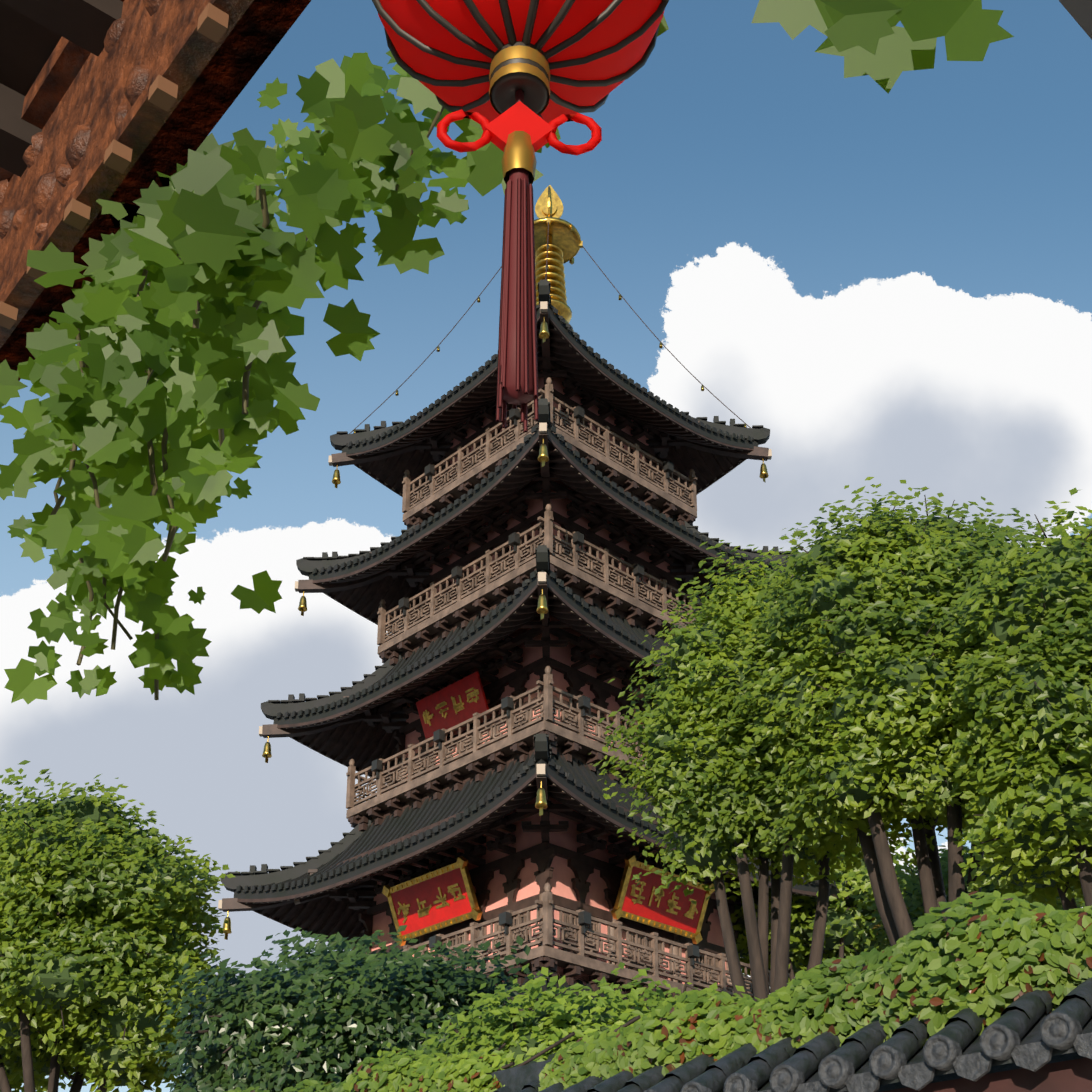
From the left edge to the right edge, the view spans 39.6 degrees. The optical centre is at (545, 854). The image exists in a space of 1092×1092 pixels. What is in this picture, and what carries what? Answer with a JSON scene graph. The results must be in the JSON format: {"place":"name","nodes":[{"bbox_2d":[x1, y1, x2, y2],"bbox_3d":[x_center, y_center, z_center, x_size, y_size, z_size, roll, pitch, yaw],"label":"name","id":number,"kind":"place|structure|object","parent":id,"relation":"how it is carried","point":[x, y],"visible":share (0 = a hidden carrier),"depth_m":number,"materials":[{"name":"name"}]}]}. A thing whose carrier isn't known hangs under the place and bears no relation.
{"place":"outdoors","nodes":[
{"label":"outdoors","id":0,"kind":"place"},
{"bbox_2d":[0,0,1091,380],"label":"roof eave","id":1,"kind":"object","parent":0,"point":[122,102],"visible":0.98,"depth_m":2.50,"materials":[{"name":"brown wood"}]},
{"bbox_2d":[0,0,1013,703],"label":"leaves","id":2,"kind":"object","parent":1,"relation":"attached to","point":[206,268],"visible":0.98,"depth_m":2.20,"materials":[{"name":"green plant"}]},
{"bbox_2d":[372,0,668,431],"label":"red lantern","id":3,"kind":"object","parent":1,"relation":"hanging from","point":[519,81],"visible":1,"depth_m":1.40,"materials":[{"name":"red fabric"}]},
{"bbox_2d":[0,0,1091,1091],"label":"sky","id":4,"kind":"structure","parent":0,"point":[895,286],"materials":[{"name":"blue"}]},
{"bbox_2d":[483,961,1091,1091],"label":"garden wall","id":5,"kind":"structure","parent":0,"point":[1013,1048],"depth_m":6.67,"materials":[{"name":"tile"}]},
{"bbox_2d":[227,890,1091,1091],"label":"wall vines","id":6,"kind":"object","parent":5,"relation":"on","point":[994,949],"depth_m":7.38,"materials":[{"name":"green plant"}]},
{"label":"ground","id":7,"kind":"structure","parent":0,"visible":0},
{"bbox_2d":[0,1066,71,1091],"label":"shrub","id":8,"kind":"object","parent":7,"relation":"on","point":[17,1087],"visible":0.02,"depth_m":33.93,"materials":[{"name":"green plant"}]},
{"bbox_2d":[0,760,237,1091],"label":"tree","id":9,"kind":"object","parent":7,"relation":"on","point":[102,912],"visible":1,"depth_m":28.07,"materials":[{"name":"green plant"}]},
{"bbox_2d":[154,925,532,1091],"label":"shrub","id":10,"kind":"object","parent":7,"relation":"on","point":[323,1014],"visible":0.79,"depth_m":13.18,"materials":[{"name":"green plant"}]},
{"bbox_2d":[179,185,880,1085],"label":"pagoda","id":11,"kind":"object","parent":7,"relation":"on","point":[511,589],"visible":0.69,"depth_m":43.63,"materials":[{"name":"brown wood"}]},
{"bbox_2d":[386,962,759,1064],"bbox_3d":[0.359,3.088,10.554,2.752,4.638,2.876,13,-24,-31],"label":"hedge","id":12,"kind":"object","parent":7,"relation":"on","point":[513,1033],"visible":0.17,"depth_m":10.46,"materials":[{"name":"green plant"}]},
{"bbox_2d":[590,540,864,1001],"bbox_3d":[4.206,2.504,27.701,5.529,17.795,5.823,17,-27,-39],"label":"tree","id":13,"kind":"object","parent":7,"relation":"on","point":[699,787],"visible":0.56,"depth_m":28.20,"materials":[{"name":"green plant"}]},
{"bbox_2d":[716,830,940,987],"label":"shrub","id":14,"kind":"object","parent":7,"relation":"on","point":[842,939],"visible":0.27,"depth_m":43.52,"materials":[{"name":"green plant"}]},
{"bbox_2d":[714,477,1050,945],"bbox_3d":[6.438,1.581,24.840,6.610,17.551,6.708,0,-20,0],"label":"tree","id":15,"kind":"object","parent":7,"relation":"on","point":[851,708],"visible":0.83,"depth_m":25.55,"materials":[{"name":"green plant"}]},
{"bbox_2d":[845,845,1084,951],"bbox_3d":[9.869,6.182,32.301,4.927,14.083,5.944,9,-22,-22],"label":"shrub","id":16,"kind":"object","parent":7,"relation":"on","point":[912,896],"visible":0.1,"depth_m":33.73,"materials":[{"name":"green plant"}]},
{"bbox_2d":[933,488,1091,909],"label":"tree","id":17,"kind":"object","parent":7,"relation":"on","point":[1024,743],"visible":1,"depth_m":22.68,"materials":[{"name":"green plant"}]}
]}

